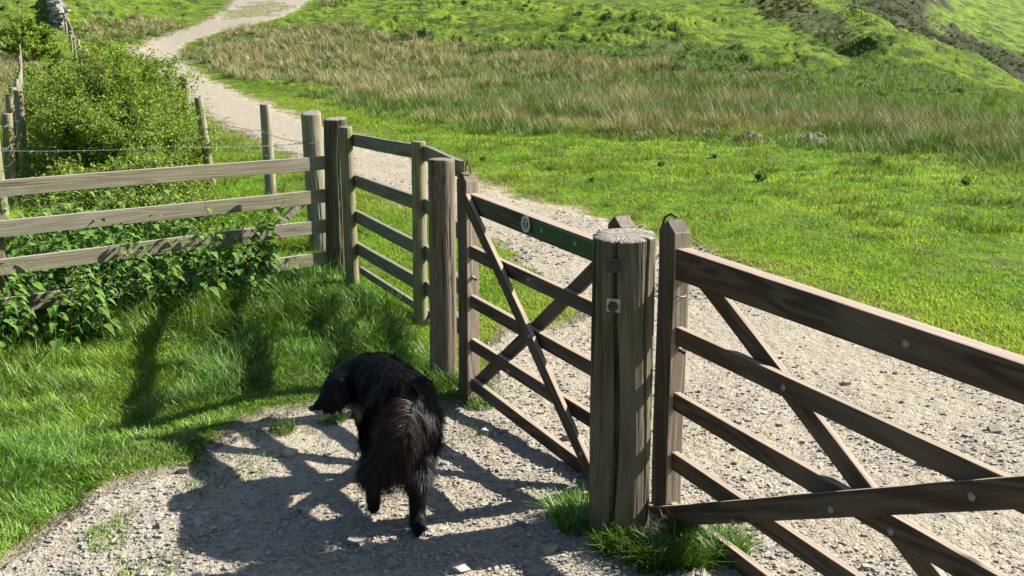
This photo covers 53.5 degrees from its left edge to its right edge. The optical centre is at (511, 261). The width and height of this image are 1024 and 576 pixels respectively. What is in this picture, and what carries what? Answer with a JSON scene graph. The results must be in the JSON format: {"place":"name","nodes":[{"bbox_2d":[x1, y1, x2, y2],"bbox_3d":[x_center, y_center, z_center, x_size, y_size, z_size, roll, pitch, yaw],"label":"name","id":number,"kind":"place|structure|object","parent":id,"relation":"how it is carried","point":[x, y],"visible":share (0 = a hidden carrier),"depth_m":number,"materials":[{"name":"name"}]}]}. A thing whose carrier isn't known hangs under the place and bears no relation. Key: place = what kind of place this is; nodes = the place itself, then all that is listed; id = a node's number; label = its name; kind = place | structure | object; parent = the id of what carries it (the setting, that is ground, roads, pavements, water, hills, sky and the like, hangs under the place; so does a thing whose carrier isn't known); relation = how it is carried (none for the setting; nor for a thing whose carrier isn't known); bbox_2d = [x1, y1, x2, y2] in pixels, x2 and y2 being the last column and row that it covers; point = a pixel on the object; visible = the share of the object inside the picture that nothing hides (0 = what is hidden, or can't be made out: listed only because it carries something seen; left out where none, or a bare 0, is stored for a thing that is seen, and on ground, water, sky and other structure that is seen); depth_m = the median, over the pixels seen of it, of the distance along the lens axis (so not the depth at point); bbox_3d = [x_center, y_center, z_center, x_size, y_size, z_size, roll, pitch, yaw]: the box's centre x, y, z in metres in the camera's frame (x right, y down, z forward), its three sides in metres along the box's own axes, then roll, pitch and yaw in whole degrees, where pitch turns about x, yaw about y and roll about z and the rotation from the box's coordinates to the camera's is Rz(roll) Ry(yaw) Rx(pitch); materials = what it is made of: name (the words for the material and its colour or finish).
{"place":"outdoors","nodes":[
{"label":"outdoors","id":0,"kind":"place"},
{"bbox_2d":[0,235,772,575],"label":"long grass","id":1,"kind":"structure","parent":0,"point":[50,443],"depth_m":5.98,"materials":[{"name":"green plant"}]},
{"bbox_2d":[0,0,1023,575],"bbox_3d":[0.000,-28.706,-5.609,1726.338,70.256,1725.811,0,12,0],"label":"ground","id":2,"kind":"structure","parent":0,"point":[1000,20],"depth_m":7.71,"materials":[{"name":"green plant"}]},
{"bbox_2d":[0,278,25,332],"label":"nettle","id":3,"kind":"object","parent":2,"relation":"on","point":[15,310],"visible":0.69,"depth_m":7.10,"materials":[{"name":"green plant"}]},
{"bbox_2d":[0,8,28,218],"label":"wire fence","id":4,"kind":"object","parent":2,"relation":"on","point":[13,116],"visible":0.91,"depth_m":13.49,"materials":[{"name":"brown wood"}]},
{"bbox_2d":[0,274,28,351],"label":"nettle","id":5,"kind":"object","parent":2,"relation":"on","point":[10,322],"visible":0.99,"depth_m":6.98,"materials":[{"name":"green plant"}]},
{"bbox_2d":[0,170,39,276],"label":"nettle","id":6,"kind":"object","parent":2,"relation":"on","point":[23,237],"visible":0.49,"depth_m":8.32,"materials":[{"name":"green plant"}]},
{"bbox_2d":[0,267,40,348],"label":"nettle","id":7,"kind":"object","parent":2,"relation":"on","point":[7,310],"visible":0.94,"depth_m":7.04,"materials":[{"name":"green plant"}]},
{"bbox_2d":[0,262,41,339],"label":"nettle","id":8,"kind":"object","parent":2,"relation":"on","point":[31,311],"visible":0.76,"depth_m":7.16,"materials":[{"name":"green plant"}]},
{"bbox_2d":[1,204,40,271],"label":"nettle","id":9,"kind":"object","parent":2,"relation":"on","point":[37,242],"visible":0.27,"depth_m":8.27,"materials":[{"name":"green plant"}]},
{"bbox_2d":[2,207,49,318],"bbox_3d":[-3.631,0.031,7.489,0.495,0.838,0.291,8,14,36],"label":"nettle","id":10,"kind":"object","parent":2,"relation":"on","point":[14,249],"visible":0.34,"depth_m":7.38,"materials":[{"name":"green plant"}]},
{"bbox_2d":[6,254,52,321],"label":"nettle","id":11,"kind":"object","parent":2,"relation":"on","point":[39,286],"visible":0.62,"depth_m":7.29,"materials":[{"name":"green plant"}]},
{"bbox_2d":[0,13,63,60],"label":"hawthorn bush","id":12,"kind":"object","parent":2,"relation":"on","point":[33,41],"visible":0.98,"depth_m":61.69,"materials":[{"name":"green plant"}]},
{"bbox_2d":[0,62,76,88],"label":"hawthorn bush","id":13,"kind":"object","parent":2,"relation":"on","point":[26,73],"visible":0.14,"depth_m":44.03,"materials":[{"name":"green plant"}]},
{"bbox_2d":[1,63,86,100],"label":"hawthorn bush","id":14,"kind":"object","parent":2,"relation":"on","point":[33,89],"visible":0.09,"depth_m":33.58,"materials":[{"name":"green plant"}]},
{"bbox_2d":[20,194,68,250],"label":"nettle","id":15,"kind":"object","parent":2,"relation":"on","point":[30,209],"visible":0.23,"depth_m":9.00,"materials":[{"name":"green plant"}]},
{"bbox_2d":[17,234,76,292],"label":"nettle","id":16,"kind":"object","parent":2,"relation":"on","point":[44,274],"visible":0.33,"depth_m":7.67,"materials":[{"name":"green plant"}]},
{"bbox_2d":[31,211,65,290],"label":"nettle","id":17,"kind":"object","parent":2,"relation":"on","point":[56,271],"visible":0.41,"depth_m":7.80,"materials":[{"name":"green plant"}]},
{"bbox_2d":[20,261,79,323],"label":"nettle","id":18,"kind":"object","parent":2,"relation":"on","point":[52,300],"visible":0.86,"depth_m":7.28,"materials":[{"name":"green plant"}]},
{"bbox_2d":[29,191,71,281],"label":"nettle","id":19,"kind":"object","parent":2,"relation":"on","point":[37,236],"visible":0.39,"depth_m":8.21,"materials":[{"name":"green plant"}]},
{"bbox_2d":[25,65,86,127],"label":"hawthorn bush","id":20,"kind":"object","parent":2,"relation":"on","point":[43,90],"visible":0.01,"depth_m":26.48,"materials":[{"name":"green plant"}]},
{"bbox_2d":[42,285,70,362],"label":"nettle","id":21,"kind":"object","parent":2,"relation":"on","point":[57,341],"visible":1,"depth_m":6.79,"materials":[{"name":"green plant"}]},
{"bbox_2d":[27,198,87,286],"bbox_3d":[-3.365,-0.052,7.639,0.416,0.853,0.300,2,12,12],"label":"nettle","id":22,"kind":"object","parent":2,"relation":"on","point":[60,239],"visible":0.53,"depth_m":7.55,"materials":[{"name":"green plant"}]},
{"bbox_2d":[45,0,70,27],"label":"dry stone wall","id":23,"kind":"structure","parent":2,"relation":"on","point":[58,9],"depth_m":82.96,"materials":[{"name":"stone"}]},
{"bbox_2d":[38,232,79,290],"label":"nettle","id":24,"kind":"object","parent":2,"relation":"on","point":[59,281],"visible":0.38,"depth_m":7.62,"materials":[{"name":"green plant"}]},
{"bbox_2d":[37,268,83,335],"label":"nettle","id":25,"kind":"object","parent":2,"relation":"on","point":[46,325],"visible":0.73,"depth_m":7.25,"materials":[{"name":"green plant"}]},
{"bbox_2d":[46,261,79,330],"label":"nettle","id":26,"kind":"object","parent":2,"relation":"on","point":[58,311],"visible":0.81,"depth_m":7.31,"materials":[{"name":"green plant"}]},
{"bbox_2d":[60,296,82,344],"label":"nettle","id":27,"kind":"object","parent":2,"relation":"on","point":[75,326],"visible":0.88,"depth_m":7.15,"materials":[{"name":"green plant"}]},
{"bbox_2d":[53,192,89,267],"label":"nettle","id":28,"kind":"object","parent":2,"relation":"on","point":[70,205],"visible":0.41,"depth_m":8.27,"materials":[{"name":"green plant"}]},
{"bbox_2d":[29,194,120,264],"bbox_3d":[-3.706,-0.225,8.580,0.735,0.852,0.316,-10,15,-40],"label":"nettle","id":29,"kind":"object","parent":2,"relation":"on","point":[58,208],"visible":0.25,"depth_m":8.51,"materials":[{"name":"green plant"}]},
{"bbox_2d":[67,189,94,250],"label":"nettle","id":30,"kind":"object","parent":2,"relation":"on","point":[79,202],"visible":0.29,"depth_m":8.95,"materials":[{"name":"green plant"}]},
{"bbox_2d":[69,260,94,323],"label":"nettle","id":31,"kind":"object","parent":2,"relation":"on","point":[87,285],"visible":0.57,"depth_m":7.35,"materials":[{"name":"green plant"}]},
{"bbox_2d":[71,283,93,333],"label":"nettle","id":32,"kind":"object","parent":2,"relation":"on","point":[87,319],"visible":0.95,"depth_m":7.15,"materials":[{"name":"green plant"}]},
{"bbox_2d":[67,270,97,317],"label":"nettle","id":33,"kind":"object","parent":2,"relation":"on","point":[76,298],"visible":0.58,"depth_m":7.36,"materials":[{"name":"green plant"}]},
{"bbox_2d":[67,195,108,280],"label":"nettle","id":34,"kind":"object","parent":2,"relation":"on","point":[88,231],"visible":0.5,"depth_m":8.15,"materials":[{"name":"green plant"}]},
{"bbox_2d":[77,230,105,300],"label":"nettle","id":35,"kind":"object","parent":2,"relation":"on","point":[99,280],"visible":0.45,"depth_m":7.56,"materials":[{"name":"green plant"}]},
{"bbox_2d":[80,236,105,312],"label":"nettle","id":36,"kind":"object","parent":2,"relation":"on","point":[97,286],"visible":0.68,"depth_m":7.53,"materials":[{"name":"green plant"}]},
{"bbox_2d":[65,277,121,331],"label":"nettle","id":37,"kind":"object","parent":2,"relation":"on","point":[116,322],"visible":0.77,"depth_m":7.27,"materials":[{"name":"green plant"}]},
{"bbox_2d":[74,264,114,340],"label":"nettle","id":38,"kind":"object","parent":2,"relation":"on","point":[108,326],"visible":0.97,"depth_m":7.15,"materials":[{"name":"green plant"}]},
{"bbox_2d":[81,267,110,333],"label":"nettle","id":39,"kind":"object","parent":2,"relation":"on","point":[91,305],"visible":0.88,"depth_m":7.21,"materials":[{"name":"green plant"}]},
{"bbox_2d":[80,283,115,335],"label":"nettle","id":40,"kind":"object","parent":2,"relation":"on","point":[85,324],"visible":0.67,"depth_m":7.27,"materials":[{"name":"green plant"}]},
{"bbox_2d":[88,219,119,301],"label":"nettle","id":41,"kind":"object","parent":2,"relation":"on","point":[93,231],"visible":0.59,"depth_m":7.64,"materials":[{"name":"green plant"}]},
{"bbox_2d":[94,189,122,265],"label":"nettle","id":42,"kind":"object","parent":2,"relation":"on","point":[96,203],"visible":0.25,"depth_m":8.87,"materials":[{"name":"green plant"}]},
{"bbox_2d":[93,266,123,313],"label":"nettle","id":43,"kind":"object","parent":2,"relation":"on","point":[111,293],"visible":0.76,"depth_m":7.44,"materials":[{"name":"green plant"}]},
{"bbox_2d":[1,37,223,164],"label":"hawthorn bush","id":44,"kind":"object","parent":2,"relation":"on","point":[60,81],"visible":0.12,"depth_m":16.28,"materials":[{"name":"green plant"}]},
{"bbox_2d":[99,244,127,303],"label":"nettle","id":45,"kind":"object","parent":2,"relation":"on","point":[109,277],"visible":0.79,"depth_m":7.61,"materials":[{"name":"green plant"}]},
{"bbox_2d":[95,187,132,282],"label":"nettle","id":46,"kind":"object","parent":2,"relation":"on","point":[114,231],"visible":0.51,"depth_m":7.87,"materials":[{"name":"green plant"}]},
{"bbox_2d":[91,194,141,242],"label":"nettle","id":47,"kind":"object","parent":2,"relation":"on","point":[127,230],"visible":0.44,"depth_m":9.59,"materials":[{"name":"green plant"}]},
{"bbox_2d":[8,15,227,178],"bbox_3d":[-5.296,-2.067,13.777,2.772,2.453,3.293,0,12,0],"label":"hawthorn bush","id":48,"kind":"object","parent":2,"relation":"on","point":[115,114],"visible":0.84,"depth_m":13.18,"materials":[{"name":"green plant"}]},
{"bbox_2d":[98,202,141,281],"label":"nettle","id":49,"kind":"object","parent":2,"relation":"on","point":[103,238],"visible":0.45,"depth_m":7.91,"materials":[{"name":"green plant"}]},
{"bbox_2d":[99,264,148,307],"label":"nettle","id":50,"kind":"object","parent":2,"relation":"on","point":[139,292],"visible":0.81,"depth_m":7.59,"materials":[{"name":"green plant"}]},
{"bbox_2d":[9,140,240,234],"bbox_3d":[-4.135,-0.769,10.979,2.389,1.056,1.988,0,12,0],"label":"hawthorn bush","id":51,"kind":"object","parent":2,"relation":"on","point":[140,195],"visible":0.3,"depth_m":10.72,"materials":[{"name":"green plant"}]},
{"bbox_2d":[111,255,142,309],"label":"nettle","id":52,"kind":"object","parent":2,"relation":"on","point":[122,288],"visible":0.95,"depth_m":7.54,"materials":[{"name":"green plant"}]},
{"bbox_2d":[103,195,155,241],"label":"nettle","id":53,"kind":"object","parent":2,"relation":"on","point":[141,230],"visible":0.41,"depth_m":9.55,"materials":[{"name":"green plant"}]},
{"bbox_2d":[113,234,146,307],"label":"nettle","id":54,"kind":"object","parent":2,"relation":"on","point":[129,283],"visible":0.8,"depth_m":7.63,"materials":[{"name":"green plant"}]},
{"bbox_2d":[108,226,155,278],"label":"nettle","id":55,"kind":"object","parent":2,"relation":"on","point":[130,241],"visible":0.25,"depth_m":7.94,"materials":[{"name":"green plant"}]},
{"bbox_2d":[128,243,154,310],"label":"nettle","id":56,"kind":"object","parent":2,"relation":"on","point":[137,284],"visible":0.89,"depth_m":7.57,"materials":[{"name":"green plant"}]},
{"bbox_2d":[122,214,160,294],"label":"nettle","id":57,"kind":"object","parent":2,"relation":"on","point":[146,247],"visible":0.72,"depth_m":7.79,"materials":[{"name":"green plant"}]},
{"bbox_2d":[114,223,176,310],"bbox_3d":[-2.766,0.057,7.646,0.485,0.688,0.232,8,14,36],"label":"nettle","id":58,"kind":"object","parent":2,"relation":"on","point":[151,289],"visible":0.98,"depth_m":7.60,"materials":[{"name":"green plant"}]},
{"bbox_2d":[132,220,165,278],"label":"nettle","id":59,"kind":"object","parent":2,"relation":"on","point":[153,261],"visible":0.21,"depth_m":8.15,"materials":[{"name":"green plant"}]},
{"bbox_2d":[136,203,169,275],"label":"nettle","id":60,"kind":"object","parent":2,"relation":"on","point":[151,236],"visible":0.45,"depth_m":8.04,"materials":[{"name":"green plant"}]},
{"bbox_2d":[152,233,178,299],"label":"nettle","id":61,"kind":"object","parent":2,"relation":"on","point":[159,260],"visible":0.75,"depth_m":7.82,"materials":[{"name":"green plant"}]},
{"bbox_2d":[153,251,184,306],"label":"nettle","id":62,"kind":"object","parent":2,"relation":"on","point":[160,282],"visible":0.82,"depth_m":7.64,"materials":[{"name":"green plant"}]},
{"bbox_2d":[154,183,188,237],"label":"nettle","id":63,"kind":"object","parent":2,"relation":"on","point":[168,230],"visible":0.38,"depth_m":9.10,"materials":[{"name":"green plant"}]},
{"bbox_2d":[0,117,346,337],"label":"post and rail fence","id":64,"kind":"object","parent":2,"relation":"on","point":[330,225],"visible":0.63,"depth_m":7.89,"materials":[{"name":"brown wood"}]},
{"bbox_2d":[151,184,197,266],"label":"nettle","id":65,"kind":"object","parent":2,"relation":"on","point":[170,225],"visible":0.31,"depth_m":8.84,"materials":[{"name":"green plant"}]},
{"bbox_2d":[162,253,188,305],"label":"nettle","id":66,"kind":"object","parent":2,"relation":"on","point":[173,285],"visible":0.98,"depth_m":7.58,"materials":[{"name":"green plant"}]},
{"bbox_2d":[155,229,197,307],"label":"nettle","id":67,"kind":"object","parent":2,"relation":"on","point":[175,276],"visible":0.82,"depth_m":7.75,"materials":[{"name":"green plant"}]},
{"bbox_2d":[171,218,195,269],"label":"nettle","id":68,"kind":"object","parent":2,"relation":"on","point":[178,232],"visible":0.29,"depth_m":8.11,"materials":[{"name":"green plant"}]},
{"bbox_2d":[178,199,207,271],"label":"nettle","id":69,"kind":"object","parent":2,"relation":"on","point":[184,231],"visible":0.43,"depth_m":8.36,"materials":[{"name":"green plant"}]},
{"bbox_2d":[63,14,325,260],"bbox_3d":[-19.032,-10.012,46.235,1.092,5.277,82.816,-5,13,-24],"label":"wire fence","id":70,"kind":"object","parent":2,"relation":"on","point":[312,139],"visible":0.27,"depth_m":9.88,"materials":[{"name":"brown wood"}]},
{"bbox_2d":[5,143,303,152],"bbox_3d":[-4.215,-0.902,8.411,5.180,0.117,0.115,-6,13,-29],"label":"barbed wire","id":71,"kind":"object","parent":70,"relation":"attached to","point":[193,147],"visible":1,"depth_m":9.01,"materials":[{"name":"grey metal"}]},
{"bbox_2d":[166,212,226,294],"bbox_3d":[-2.473,-0.027,7.913,0.488,0.693,0.233,0,12,-1],"label":"nettle","id":72,"kind":"object","parent":2,"relation":"on","point":[184,274],"visible":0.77,"depth_m":7.90,"materials":[{"name":"green plant"}]},
{"bbox_2d":[186,223,213,292],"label":"nettle","id":73,"kind":"object","parent":2,"relation":"on","point":[200,250],"visible":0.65,"depth_m":8.03,"materials":[{"name":"green plant"}]},
{"bbox_2d":[185,237,224,302],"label":"nettle","id":74,"kind":"object","parent":2,"relation":"on","point":[192,283],"visible":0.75,"depth_m":7.80,"materials":[{"name":"green plant"}]},
{"bbox_2d":[192,225,222,299],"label":"nettle","id":75,"kind":"object","parent":2,"relation":"on","point":[213,272],"visible":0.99,"depth_m":7.60,"materials":[{"name":"green plant"}]},
{"bbox_2d":[186,226,229,292],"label":"nettle","id":76,"kind":"object","parent":2,"relation":"on","point":[223,284],"visible":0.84,"depth_m":7.89,"materials":[{"name":"green plant"}]},
{"bbox_2d":[197,198,234,287],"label":"nettle","id":77,"kind":"object","parent":2,"relation":"on","point":[211,229],"visible":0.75,"depth_m":8.07,"materials":[{"name":"green plant"}]},
{"bbox_2d":[212,243,232,293],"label":"nettle","id":78,"kind":"object","parent":2,"relation":"on","point":[222,279],"visible":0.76,"depth_m":8.01,"materials":[{"name":"green plant"}]},
{"bbox_2d":[211,229,252,288],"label":"nettle","id":79,"kind":"object","parent":2,"relation":"on","point":[231,267],"visible":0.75,"depth_m":8.15,"materials":[{"name":"green plant"}]},
{"bbox_2d":[218,192,248,263],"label":"nettle","id":80,"kind":"object","parent":2,"relation":"on","point":[231,221],"visible":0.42,"depth_m":9.02,"materials":[{"name":"green plant"}]},
{"bbox_2d":[223,216,247,291],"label":"nettle","id":81,"kind":"object","parent":2,"relation":"on","point":[240,272],"visible":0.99,"depth_m":8.05,"materials":[{"name":"green plant"}]},
{"bbox_2d":[236,241,260,285],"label":"nettle","id":82,"kind":"object","parent":2,"relation":"on","point":[251,265],"visible":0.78,"depth_m":8.14,"materials":[{"name":"green plant"}]},
{"bbox_2d":[240,223,263,278],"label":"nettle","id":83,"kind":"object","parent":2,"relation":"on","point":[255,248],"visible":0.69,"depth_m":8.30,"materials":[{"name":"green plant"}]},
{"bbox_2d":[236,236,272,284],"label":"nettle","id":84,"kind":"object","parent":2,"relation":"on","point":[239,280],"visible":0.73,"depth_m":8.24,"materials":[{"name":"green plant"}]},
{"bbox_2d":[226,183,289,257],"bbox_3d":[-2.337,-0.313,9.193,0.678,0.786,0.291,-3,12,-14],"label":"nettle","id":85,"kind":"object","parent":2,"relation":"on","point":[242,223],"visible":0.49,"depth_m":9.13,"materials":[{"name":"green plant"}]},
{"bbox_2d":[248,252,270,295],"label":"nettle","id":86,"kind":"object","parent":2,"relation":"on","point":[257,277],"visible":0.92,"depth_m":7.90,"materials":[{"name":"green plant"}]},
{"bbox_2d":[243,249,279,297],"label":"nettle","id":87,"kind":"object","parent":2,"relation":"on","point":[263,267],"visible":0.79,"depth_m":8.02,"materials":[{"name":"green plant"}]},
{"bbox_2d":[246,215,281,280],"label":"nettle","id":88,"kind":"object","parent":2,"relation":"on","point":[274,266],"visible":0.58,"depth_m":8.45,"materials":[{"name":"green plant"}]},
{"bbox_2d":[254,217,277,280],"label":"nettle","id":89,"kind":"object","parent":2,"relation":"on","point":[267,259],"visible":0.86,"depth_m":8.33,"materials":[{"name":"green plant"}]},
{"bbox_2d":[246,198,292,276],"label":"nettle","id":90,"kind":"object","parent":2,"relation":"on","point":[271,228],"visible":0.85,"depth_m":8.28,"materials":[{"name":"green plant"}]},
{"bbox_2d":[273,241,307,286],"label":"nettle","id":91,"kind":"object","parent":2,"relation":"on","point":[294,264],"visible":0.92,"depth_m":8.14,"materials":[{"name":"green plant"}]},
{"bbox_2d":[309,350,449,537],"bbox_3d":[-0.560,0.735,4.367,0.497,0.658,0.852,-6,13,-28],"label":"dog","id":92,"kind":"object","parent":2,"relation":"on","point":[391,403],"visible":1,"depth_m":4.13},
{"bbox_2d":[339,126,464,334],"bbox_3d":[-0.759,-0.122,7.298,0.244,1.513,2.806,-5,13,-23],"label":"post and rail fence","id":93,"kind":"object","parent":2,"relation":"on","point":[419,153],"visible":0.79,"depth_m":7.64,"materials":[{"name":"brown wood"}]},
{"bbox_2d":[428,158,456,379],"bbox_3d":[-0.405,0.161,5.903,0.162,1.517,0.160,0,12,0],"label":"gate post","id":94,"kind":"object","parent":2,"relation":"on","point":[442,262],"visible":0.82,"depth_m":5.81,"materials":[{"name":"brown wood"}]},
{"bbox_2d":[0,0,1023,169],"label":"rushes","id":95,"kind":"object","parent":2,"relation":"on","point":[651,104],"visible":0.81,"depth_m":38.18,"materials":[{"name":"plant"}]},
{"bbox_2d":[0,96,1023,444],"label":"lawn grass","id":96,"kind":"structure","parent":2,"relation":"on","point":[956,218],"depth_m":12.28,"materials":[{"name":"green plant"}]},
{"bbox_2d":[0,0,1023,127],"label":"hill grass","id":97,"kind":"structure","parent":2,"relation":"on","point":[963,99],"depth_m":55.45,"materials":[{"name":"green plant"}]},
{"bbox_2d":[457,161,634,481],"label":"bridle gate","id":98,"kind":"structure","parent":2,"relation":"on","point":[473,205],"depth_m":5.05,"materials":[{"name":"brown wood"}]},
{"bbox_2d":[589,228,655,539],"bbox_3d":[0.435,0.588,4.046,0.249,1.426,0.273,0,12,0],"label":"gate post","id":99,"kind":"object","parent":2,"relation":"on","point":[622,314],"visible":0.88,"depth_m":3.93,"materials":[{"name":"wood"}]},
{"bbox_2d":[729,129,768,141],"bbox_3d":[5.157,-2.729,22.064,0.969,0.423,0.870,0,12,0],"label":"earth mound","id":100,"kind":"object","parent":2,"relation":"on","point":[749,134],"visible":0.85,"depth_m":21.93,"materials":[{"name":"soil"}]},
{"bbox_2d":[785,131,835,144],"bbox_3d":[6.394,-2.593,21.512,1.174,0.442,1.078,0,12,0],"label":"earth mound","id":101,"kind":"object","parent":2,"relation":"on","point":[817,134],"visible":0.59,"depth_m":21.43,"materials":[{"name":"soil"}]},
{"bbox_2d":[649,213,1023,575],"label":"field gate","id":102,"kind":"structure","parent":2,"relation":"on","point":[864,498],"depth_m":3.37,"materials":[{"name":"brown wood"}]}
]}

